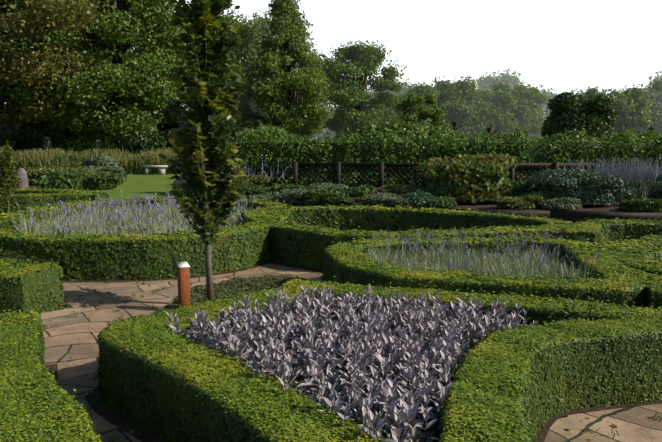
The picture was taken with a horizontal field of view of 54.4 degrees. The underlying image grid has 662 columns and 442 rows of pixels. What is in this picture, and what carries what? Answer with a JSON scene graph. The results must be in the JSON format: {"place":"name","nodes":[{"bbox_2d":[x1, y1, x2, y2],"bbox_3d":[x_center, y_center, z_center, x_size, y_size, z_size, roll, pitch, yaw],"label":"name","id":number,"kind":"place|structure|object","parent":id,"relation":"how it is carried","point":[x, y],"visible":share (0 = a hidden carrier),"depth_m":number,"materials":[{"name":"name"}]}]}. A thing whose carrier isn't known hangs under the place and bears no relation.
{"place":"outdoors","nodes":[
{"label":"outdoors","id":0,"kind":"place"},
{"bbox_2d":[29,184,83,189],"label":"bed soil","id":1,"kind":"structure","parent":0,"point":[32,186],"depth_m":26.74,"materials":[{"name":"brown soil"}]},
{"bbox_2d":[16,168,28,188],"bbox_3d":[-11.499,-1.531,23.984,0.450,0.908,0.361,0,7,-1],"label":"standing stone","id":2,"kind":"object","parent":1,"relation":"on","point":[22,174],"visible":0.62,"depth_m":23.86,"materials":[{"name":"grey stone"}]},
{"bbox_2d":[33,171,84,189],"bbox_3d":[-9.900,-1.425,23.471,1.735,0.787,1.392,0,7,-1],"label":"shrub","id":3,"kind":"object","parent":1,"relation":"on","point":[66,180],"visible":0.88,"depth_m":23.13,"materials":[{"name":"green plant"}]},
{"bbox_2d":[24,166,93,183],"bbox_3d":[-12.021,-2.044,28.265,3.426,0.806,2.619,0,7,-1],"label":"green bed","id":4,"kind":"object","parent":1,"relation":"on","point":[33,173],"visible":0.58,"depth_m":27.44,"materials":[{"name":"green plant"}]},
{"bbox_2d":[84,174,180,198],"bbox_3d":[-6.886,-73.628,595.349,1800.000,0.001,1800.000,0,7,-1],"label":"lawn","id":5,"kind":"structure","parent":0,"point":[139,185],"depth_m":26.30,"materials":[{"name":"green plant"}]},
{"bbox_2d":[0,129,18,152],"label":"understorey shrub","id":6,"kind":"object","parent":5,"relation":"on","point":[5,135],"visible":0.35,"depth_m":47.49,"materials":[{"name":"green plant"}]},
{"bbox_2d":[12,122,20,145],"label":"tall understorey","id":7,"kind":"object","parent":5,"relation":"on","point":[13,142],"depth_m":52.94,"materials":[{"name":"green plant"}]},
{"bbox_2d":[14,140,24,150],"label":"understorey shrub","id":8,"kind":"object","parent":5,"relation":"on","point":[16,143],"depth_m":49.17,"materials":[{"name":"green plant"}]},
{"bbox_2d":[43,137,50,149],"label":"pale pillar","id":9,"kind":"structure","parent":5,"relation":"on","point":[49,142],"depth_m":45.18,"materials":[{"name":"grey stone"}]},
{"bbox_2d":[10,117,85,153],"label":"understorey shrub","id":10,"kind":"object","parent":5,"relation":"on","point":[31,136],"visible":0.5,"depth_m":45.15,"materials":[{"name":"green plant"}]},
{"bbox_2d":[0,0,116,127],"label":"tree","id":11,"kind":"object","parent":5,"relation":"on","point":[15,68],"visible":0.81,"depth_m":39.54,"materials":[{"name":"green plant"}]},
{"bbox_2d":[52,154,81,164],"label":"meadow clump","id":12,"kind":"object","parent":5,"relation":"on","point":[58,157],"visible":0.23,"depth_m":36.59,"materials":[{"name":"green plant"}]},
{"bbox_2d":[55,160,87,167],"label":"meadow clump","id":13,"kind":"object","parent":5,"relation":"on","point":[80,163],"visible":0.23,"depth_m":35.47,"materials":[{"name":"green plant"}]},
{"bbox_2d":[56,123,124,154],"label":"understorey shrub","id":14,"kind":"object","parent":5,"relation":"on","point":[88,142],"visible":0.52,"depth_m":45.61,"materials":[{"name":"green plant"}]},
{"bbox_2d":[3,147,182,173],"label":"tall grasses","id":15,"kind":"object","parent":5,"relation":"on","point":[128,163],"visible":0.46,"depth_m":36.44,"materials":[{"name":"green plant"}]},
{"bbox_2d":[95,139,101,150],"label":"pale pillar","id":16,"kind":"structure","parent":5,"relation":"on","point":[97,140],"depth_m":45.28,"materials":[{"name":"grey stone"}]},
{"bbox_2d":[77,170,123,183],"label":"shrub","id":17,"kind":"object","parent":5,"relation":"on","point":[86,174],"visible":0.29,"depth_m":27.44,"materials":[{"name":"green plant"}]},
{"bbox_2d":[84,153,117,166],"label":"shrub","id":18,"kind":"object","parent":5,"relation":"on","point":[98,159],"visible":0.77,"depth_m":35.18,"materials":[{"name":"green plant"}]},
{"bbox_2d":[81,173,122,189],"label":"shrub","id":19,"kind":"object","parent":5,"relation":"on","point":[95,181],"visible":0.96,"depth_m":24.92,"materials":[{"name":"green plant"}]},
{"bbox_2d":[83,165,127,179],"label":"shrub","id":20,"kind":"object","parent":5,"relation":"on","point":[114,169],"visible":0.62,"depth_m":30.34,"materials":[{"name":"green plant"}]},
{"bbox_2d":[0,0,264,139],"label":"tree","id":21,"kind":"object","parent":5,"relation":"on","point":[118,88],"visible":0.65,"depth_m":44.33,"materials":[{"name":"green plant"}]},
{"bbox_2d":[102,120,169,156],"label":"understorey shrub","id":22,"kind":"object","parent":5,"relation":"on","point":[154,139],"visible":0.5,"depth_m":45.90,"materials":[{"name":"green plant"}]},
{"bbox_2d":[142,165,167,174],"bbox_3d":[-9.752,-2.826,35.739,1.350,0.515,0.460,1,7,11],"label":"stone bench","id":23,"kind":"object","parent":5,"relation":"on","point":[162,171],"visible":1,"depth_m":35.56,"materials":[{"name":"beige stone"}]},
{"bbox_2d":[144,102,182,144],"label":"tree","id":24,"kind":"object","parent":5,"relation":"on","point":[164,125],"visible":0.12,"depth_m":55.17,"materials":[{"name":"green plant"}]},
{"bbox_2d":[161,126,190,149],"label":"understorey shrub","id":25,"kind":"object","parent":5,"relation":"on","point":[169,133],"visible":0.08,"depth_m":49.09,"materials":[{"name":"green plant"}]},
{"bbox_2d":[180,121,241,142],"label":"tree","id":26,"kind":"object","parent":5,"relation":"on","point":[238,125],"visible":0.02,"depth_m":50.63,"materials":[{"name":"green plant"}]},
{"bbox_2d":[169,8,270,125],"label":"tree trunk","id":27,"kind":"object","parent":5,"relation":"on","point":[250,36],"visible":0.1,"depth_m":56.06,"materials":[{"name":"green plant"}]},
{"bbox_2d":[233,124,290,142],"bbox_3d":[-3.417,-3.577,32.917,3.174,2.727,3.055,0,7,-1],"label":"shrub","id":28,"kind":"object","parent":5,"relation":"on","point":[268,128],"visible":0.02,"depth_m":32.35,"materials":[{"name":"green plant"}]},
{"bbox_2d":[232,119,291,135],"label":"understorey shrub","id":29,"kind":"object","parent":5,"relation":"on","point":[248,125],"visible":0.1,"depth_m":50.40,"materials":[{"name":"green plant"}]},
{"bbox_2d":[231,0,337,139],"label":"conical tree","id":30,"kind":"object","parent":5,"relation":"on","point":[283,86],"visible":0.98,"depth_m":52.23,"materials":[{"name":"green plant"}]},
{"bbox_2d":[246,10,328,124],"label":"tree","id":31,"kind":"object","parent":5,"relation":"on","point":[266,26],"depth_m":71.42,"materials":[{"name":"green plant"}]},
{"bbox_2d":[285,133,311,142],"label":"shrub","id":32,"kind":"object","parent":5,"relation":"on","point":[295,138],"depth_m":33.13,"materials":[{"name":"green plant"}]},
{"bbox_2d":[310,110,334,142],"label":"horizon thicket","id":33,"kind":"object","parent":5,"relation":"on","point":[321,134],"visible":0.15,"depth_m":89.05,"materials":[{"name":"green plant"}]},
{"bbox_2d":[319,104,335,139],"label":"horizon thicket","id":34,"kind":"object","parent":5,"relation":"on","point":[332,136],"depth_m":90.21,"materials":[{"name":"green plant"}]},
{"bbox_2d":[318,136,367,142],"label":"shrub","id":35,"kind":"object","parent":5,"relation":"on","point":[339,139],"depth_m":29.77,"materials":[{"name":"green plant"}]},
{"bbox_2d":[318,88,374,108],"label":"tree trunk","id":36,"kind":"object","parent":5,"relation":"on","point":[340,106],"depth_m":103.38,"materials":[{"name":"green plant"}]},
{"bbox_2d":[315,40,409,136],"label":"tree","id":37,"kind":"object","parent":5,"relation":"on","point":[350,67],"visible":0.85,"depth_m":57.07,"materials":[{"name":"green plant"}]},
{"bbox_2d":[361,89,405,140],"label":"tree trunk","id":38,"kind":"object","parent":5,"relation":"on","point":[362,111],"visible":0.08,"depth_m":75.94,"materials":[{"name":"green plant"}]},
{"bbox_2d":[353,120,429,142],"bbox_3d":[2.657,-3.157,29.232,2.973,2.822,3.244,-4,9,-32],"label":"shrub","id":39,"kind":"object","parent":5,"relation":"on","point":[403,130],"visible":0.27,"depth_m":28.66,"materials":[{"name":"green plant"}]},
{"bbox_2d":[364,81,433,97],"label":"tree trunk","id":40,"kind":"object","parent":5,"relation":"on","point":[373,91],"depth_m":102.79,"materials":[{"name":"green plant"}]},
{"bbox_2d":[391,90,449,129],"bbox_3d":[5.359,-5.547,39.488,3.161,4.983,3.323,-7,10,-44],"label":"tree","id":41,"kind":"object","parent":5,"relation":"on","point":[424,113],"visible":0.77,"depth_m":39.04,"materials":[{"name":"green plant"}]},
{"bbox_2d":[387,82,482,132],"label":"tree","id":42,"kind":"object","parent":5,"relation":"on","point":[462,113],"visible":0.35,"depth_m":70.13,"materials":[{"name":"green plant"}]},
{"bbox_2d":[415,125,460,142],"bbox_3d":[4.857,-3.375,31.525,2.879,2.676,3.374,0,7,-1],"label":"shrub","id":43,"kind":"object","parent":5,"relation":"on","point":[445,129],"visible":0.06,"depth_m":30.85,"materials":[{"name":"green plant"}]},
{"bbox_2d":[220,126,661,186],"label":"hedge","id":44,"kind":"object","parent":5,"relation":"on","point":[271,154],"visible":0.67,"depth_m":22.82,"materials":[{"name":"green plant"}]},
{"bbox_2d":[249,196,661,222],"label":"raised bed sleepers","id":45,"kind":"object","parent":5,"relation":"on","point":[575,216],"visible":0.21,"depth_m":14.82},
{"bbox_2d":[429,76,499,138],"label":"tree","id":46,"kind":"object","parent":5,"relation":"on","point":[467,88],"visible":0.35,"depth_m":74.73,"materials":[{"name":"green plant"}]},
{"bbox_2d":[460,136,489,142],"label":"shrub","id":47,"kind":"object","parent":5,"relation":"on","point":[475,141],"depth_m":31.89,"materials":[{"name":"green plant"}]},
{"bbox_2d":[449,87,534,139],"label":"tree","id":48,"kind":"object","parent":5,"relation":"on","point":[503,102],"visible":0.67,"depth_m":74.74,"materials":[{"name":"green plant"}]},
{"bbox_2d":[457,69,548,113],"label":"tree","id":49,"kind":"object","parent":5,"relation":"on","point":[486,81],"visible":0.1,"depth_m":105.38,"materials":[{"name":"green plant"}]},
{"bbox_2d":[487,78,551,137],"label":"tree","id":50,"kind":"object","parent":5,"relation":"on","point":[532,100],"visible":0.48,"depth_m":78.55,"materials":[{"name":"green plant"}]},
{"bbox_2d":[521,114,548,140],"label":"horizon thicket","id":51,"kind":"object","parent":5,"relation":"on","point":[540,134],"depth_m":85.97,"materials":[{"name":"green plant"}]},
{"bbox_2d":[526,136,546,142],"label":"shrub","id":52,"kind":"object","parent":5,"relation":"on","point":[538,139],"visible":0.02,"depth_m":30.49,"materials":[{"name":"green plant"}]},
{"bbox_2d":[540,88,567,115],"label":"tree trunk","id":53,"kind":"object","parent":5,"relation":"on","point":[547,95],"visible":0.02,"depth_m":107.15,"materials":[{"name":"green plant"}]},
{"bbox_2d":[541,91,618,142],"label":"tree","id":54,"kind":"object","parent":5,"relation":"on","point":[571,111],"visible":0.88,"depth_m":43.19,"materials":[{"name":"green plant"}]},
{"bbox_2d":[558,137,607,142],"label":"shrub","id":55,"kind":"object","parent":5,"relation":"on","point":[587,142],"visible":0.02,"depth_m":29.30,"materials":[{"name":"green plant"}]},
{"bbox_2d":[570,86,628,98],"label":"tree trunk","id":56,"kind":"object","parent":5,"relation":"on","point":[581,91],"depth_m":111.01,"materials":[{"name":"green plant"}]},
{"bbox_2d":[576,86,639,131],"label":"tree","id":57,"kind":"object","parent":5,"relation":"on","point":[622,120],"visible":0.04,"depth_m":65.37,"materials":[{"name":"green plant"}]},
{"bbox_2d":[599,84,657,133],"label":"tree","id":58,"kind":"object","parent":5,"relation":"on","point":[632,100],"visible":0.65,"depth_m":64.45,"materials":[{"name":"green plant"}]},
{"bbox_2d":[606,130,659,142],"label":"shrub","id":59,"kind":"object","parent":5,"relation":"on","point":[643,137],"depth_m":29.72,"materials":[{"name":"green plant"}]},
{"bbox_2d":[613,128,661,140],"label":"shrub","id":60,"kind":"object","parent":5,"relation":"on","point":[646,133],"depth_m":31.59,"materials":[{"name":"green plant"}]},
{"bbox_2d":[618,88,661,134],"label":"tree","id":61,"kind":"object","parent":5,"relation":"on","point":[658,112],"visible":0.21,"depth_m":67.17,"materials":[{"name":"green plant"}]},
{"bbox_2d":[645,77,661,132],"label":"tree trunk","id":62,"kind":"object","parent":5,"relation":"on","point":[657,85],"visible":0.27,"depth_m":71.17,"materials":[{"name":"green plant"}]},
{"bbox_2d":[645,71,661,91],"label":"tree trunk","id":63,"kind":"object","parent":5,"relation":"on","point":[657,78],"visible":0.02,"depth_m":100.76,"materials":[{"name":"green plant"}]},
{"bbox_2d":[172,176,186,191],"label":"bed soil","id":64,"kind":"structure","parent":0,"point":[178,182],"depth_m":28.55,"materials":[{"name":"brown soil"}]},
{"bbox_2d":[218,173,270,186],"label":"shrub","id":65,"kind":"object","parent":64,"relation":"on","point":[255,179],"visible":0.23,"depth_m":20.85,"materials":[{"name":"green plant"}]},
{"bbox_2d":[238,185,265,198],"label":"green shrub","id":66,"kind":"object","parent":64,"relation":"on","point":[253,190],"visible":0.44,"depth_m":18.73,"materials":[{"name":"green plant"}]},
{"bbox_2d":[5,0,661,112],"label":"sky","id":67,"kind":"structure","parent":0,"point":[561,46],"materials":[{"name":"white"}]},
{"bbox_2d":[164,284,537,441],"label":"sage plants","id":68,"kind":"object","parent":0,"point":[398,394],"depth_m":4.43,"materials":[{"name":"purple plant"}]},
{"bbox_2d":[41,263,661,441],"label":"paving path","id":69,"kind":"structure","parent":0,"point":[78,369],"depth_m":6.18,"materials":[{"name":"stone"}]},
{"bbox_2d":[0,140,21,212],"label":"tree","id":70,"kind":"object","parent":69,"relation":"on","point":[7,159],"visible":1,"depth_m":15.14,"materials":[{"name":"green plant"}]},
{"bbox_2d":[168,277,290,309],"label":"thyme bed soil","id":71,"kind":"structure","parent":69,"relation":"on","point":[227,287],"depth_m":8.46,"materials":[{"name":"brown soil"}]},
{"bbox_2d":[176,261,189,306],"bbox_3d":[-1.680,0.753,7.355,0.120,0.565,0.120,-4,8,-30],"label":"corten label post","id":72,"kind":"object","parent":71,"relation":"on","point":[183,274],"visible":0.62,"depth_m":7.31,"materials":[{"name":"orange metal"}]},
{"bbox_2d":[158,0,250,300],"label":"tree","id":73,"kind":"object","parent":71,"relation":"on","point":[201,159],"visible":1,"depth_m":7.26,"materials":[{"name":"green plant"}]},
{"bbox_2d":[152,274,306,313],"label":"ground cover plants","id":74,"kind":"object","parent":71,"relation":"on","point":[250,281],"visible":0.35,"depth_m":8.40,"materials":[{"name":"green plant"}]},
{"bbox_2d":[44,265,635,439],"bbox_3d":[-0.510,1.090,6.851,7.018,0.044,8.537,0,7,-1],"label":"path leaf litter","id":75,"kind":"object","parent":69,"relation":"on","point":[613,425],"visible":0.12,"depth_m":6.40,"materials":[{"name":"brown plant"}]},
{"bbox_2d":[42,265,661,441],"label":"path weed tufts","id":76,"kind":"object","parent":69,"relation":"on","point":[113,437],"visible":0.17,"depth_m":7.09,"materials":[{"name":"green plant"}]},
{"label":"lavender bed soil","id":77,"kind":"structure","parent":69,"relation":"on","visible":0},
{"bbox_2d":[366,241,604,280],"bbox_3d":[1.589,0.589,7.610,3.022,0.534,2.530,0,7,-1],"label":"lavender","id":78,"kind":"object","parent":77,"relation":"on","point":[484,267],"visible":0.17,"depth_m":7.66,"materials":[{"name":"purple plant"}]},
{"bbox_2d":[366,232,597,276],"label":"lavender stalks","id":79,"kind":"object","parent":78,"relation":"on","point":[462,246],"visible":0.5,"depth_m":7.58,"materials":[{"name":"green"}]},
{"bbox_2d":[365,227,599,275],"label":"lavender flowers","id":80,"kind":"object","parent":78,"relation":"on","point":[509,249],"visible":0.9,"depth_m":7.49,"materials":[{"name":"purple plant"}]},
{"bbox_2d":[44,260,661,441],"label":"knot hedge soil strips","id":81,"kind":"object","parent":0,"point":[99,406],"depth_m":4.70,"materials":[{"name":"brown soil"}]},
{"bbox_2d":[0,187,661,441],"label":"knot hedge","id":82,"kind":"object","parent":81,"relation":"on","point":[271,216],"depth_m":5.43,"materials":[{"name":"green plant"}]},
{"bbox_2d":[265,187,661,212],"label":"raised bed soil","id":83,"kind":"structure","parent":0,"point":[490,204],"depth_m":15.98,"materials":[{"name":"brown soil"}]},
{"bbox_2d":[225,159,286,186],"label":"perovskia spike stems","id":84,"kind":"object","parent":83,"relation":"in","point":[272,174],"visible":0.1,"depth_m":22.69,"materials":[{"name":"purple"}]},
{"bbox_2d":[251,194,283,202],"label":"shrub","id":85,"kind":"object","parent":83,"relation":"on","point":[269,197],"visible":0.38,"depth_m":16.50,"materials":[{"name":"green plant"}]},
{"bbox_2d":[259,183,305,194],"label":"herb","id":86,"kind":"object","parent":83,"relation":"on","point":[275,188],"visible":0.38,"depth_m":17.29,"materials":[{"name":"green plant"}]},
{"bbox_2d":[273,187,315,203],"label":"shrub","id":87,"kind":"object","parent":83,"relation":"on","point":[285,194],"visible":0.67,"depth_m":16.39,"materials":[{"name":"green plant"}]},
{"bbox_2d":[290,194,331,204],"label":"herb","id":88,"kind":"object","parent":83,"relation":"on","point":[308,200],"visible":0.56,"depth_m":16.21,"materials":[{"name":"green plant"}]},
{"bbox_2d":[306,182,348,190],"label":"herb","id":89,"kind":"object","parent":83,"relation":"on","point":[325,185],"visible":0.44,"depth_m":16.95,"materials":[{"name":"green plant"}]},
{"bbox_2d":[304,188,367,204],"bbox_3d":[0.141,-0.646,16.375,1.634,0.428,1.092,0,7,-1],"label":"shrub","id":90,"kind":"object","parent":83,"relation":"on","point":[334,196],"visible":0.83,"depth_m":16.14,"materials":[{"name":"green plant"}]},
{"bbox_2d":[346,197,378,205],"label":"shrub","id":91,"kind":"object","parent":83,"relation":"on","point":[356,201],"visible":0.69,"depth_m":15.99,"materials":[{"name":"green plant"}]},
{"bbox_2d":[349,185,376,194],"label":"shrub","id":92,"kind":"object","parent":83,"relation":"on","point":[370,189],"visible":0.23,"depth_m":17.21,"materials":[{"name":"green plant"}]},
{"bbox_2d":[360,192,404,205],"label":"shrub","id":93,"kind":"object","parent":83,"relation":"on","point":[375,199],"visible":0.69,"depth_m":15.88,"materials":[{"name":"green plant"}]},
{"bbox_2d":[375,183,426,194],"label":"herb","id":94,"kind":"object","parent":83,"relation":"on","point":[399,189],"visible":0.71,"depth_m":17.05,"materials":[{"name":"green plant"}]},
{"bbox_2d":[384,193,421,206],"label":"herb","id":95,"kind":"object","parent":83,"relation":"on","point":[398,201],"visible":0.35,"depth_m":15.82,"materials":[{"name":"green plant"}]},
{"bbox_2d":[400,191,434,206],"bbox_3d":[2.138,-0.575,16.043,1.109,0.372,0.818,0,7,-1],"label":"green herb mound","id":96,"kind":"object","parent":83,"relation":"on","point":[423,195],"visible":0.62,"depth_m":15.80,"materials":[{"name":"green plant"}]},
{"bbox_2d":[410,187,445,196],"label":"shrub","id":97,"kind":"object","parent":83,"relation":"on","point":[415,189],"visible":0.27,"depth_m":16.60,"materials":[{"name":"green plant"}]},
{"bbox_2d":[426,196,457,206],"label":"shrub","id":98,"kind":"object","parent":83,"relation":"on","point":[444,201],"visible":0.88,"depth_m":15.70,"materials":[{"name":"green plant"}]},
{"bbox_2d":[415,151,519,202],"bbox_3d":[3.574,-1.190,16.998,2.748,1.322,2.031,0,7,-1],"label":"hydrangea shrub","id":99,"kind":"object","parent":83,"relation":"on","point":[479,177],"visible":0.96,"depth_m":16.36,"materials":[{"name":"green plant"}]},
{"bbox_2d":[292,162,660,198],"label":"fence","id":100,"kind":"object","parent":83,"relation":"on","point":[381,171],"visible":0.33,"depth_m":17.89,"materials":[{"name":"brown wood"}]},
{"bbox_2d":[491,195,543,208],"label":"shrub","id":101,"kind":"object","parent":83,"relation":"on","point":[510,202],"visible":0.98,"depth_m":15.32,"materials":[{"name":"green plant"}]},
{"bbox_2d":[507,180,550,196],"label":"shrub","id":102,"kind":"object","parent":83,"relation":"on","point":[520,188],"visible":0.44,"depth_m":16.75,"materials":[{"name":"green plant"}]},
{"bbox_2d":[521,190,556,206],"bbox_3d":[5.050,-0.563,15.883,1.006,0.388,0.720,0,7,-1],"label":"green herb mound","id":103,"kind":"object","parent":83,"relation":"on","point":[545,195],"visible":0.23,"depth_m":15.74,"materials":[{"name":"green plant"}]},
{"bbox_2d":[536,197,581,209],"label":"herb","id":104,"kind":"object","parent":83,"relation":"on","point":[565,203],"visible":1,"depth_m":15.14,"materials":[{"name":"green plant"}]},
{"bbox_2d":[526,168,632,205],"bbox_3d":[6.227,-0.874,16.114,2.441,0.900,1.705,0,7,-1],"label":"shrub","id":105,"kind":"object","parent":83,"relation":"on","point":[589,187],"visible":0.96,"depth_m":15.66,"materials":[{"name":"green plant"}]},
{"bbox_2d":[546,155,661,203],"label":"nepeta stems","id":106,"kind":"object","parent":83,"relation":"on","point":[635,172],"visible":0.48,"depth_m":16.95,"materials":[{"name":"purple plant"}]},
{"bbox_2d":[618,198,661,211],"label":"shrub","id":107,"kind":"object","parent":83,"relation":"on","point":[644,204],"visible":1,"depth_m":14.74,"materials":[{"name":"green plant"}]},
{"bbox_2d":[647,173,661,199],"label":"shrub","id":108,"kind":"object","parent":83,"relation":"on","point":[655,192],"visible":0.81,"depth_m":15.44,"materials":[{"name":"green plant"}]},
{"label":"lavender bed soil","id":109,"kind":"structure","parent":0,"visible":0},
{"bbox_2d":[11,199,251,234],"bbox_3d":[-3.461,0.033,12.095,4.494,0.525,5.713,0,7,-1],"label":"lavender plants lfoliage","id":110,"kind":"object","parent":109,"relation":"on","point":[46,229],"visible":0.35,"depth_m":11.42,"materials":[{"name":"green plant"}]},
{"bbox_2d":[12,192,258,234],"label":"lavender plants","id":111,"kind":"object","parent":110,"relation":"on","point":[132,222],"visible":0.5,"depth_m":11.22,"materials":[{"name":"purple plant"}]},
{"bbox_2d":[11,190,259,230],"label":"lavender flowers","id":112,"kind":"object","parent":110,"relation":"on","point":[107,214],"visible":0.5,"depth_m":11.48,"materials":[{"name":"purple plant"}]}
]}

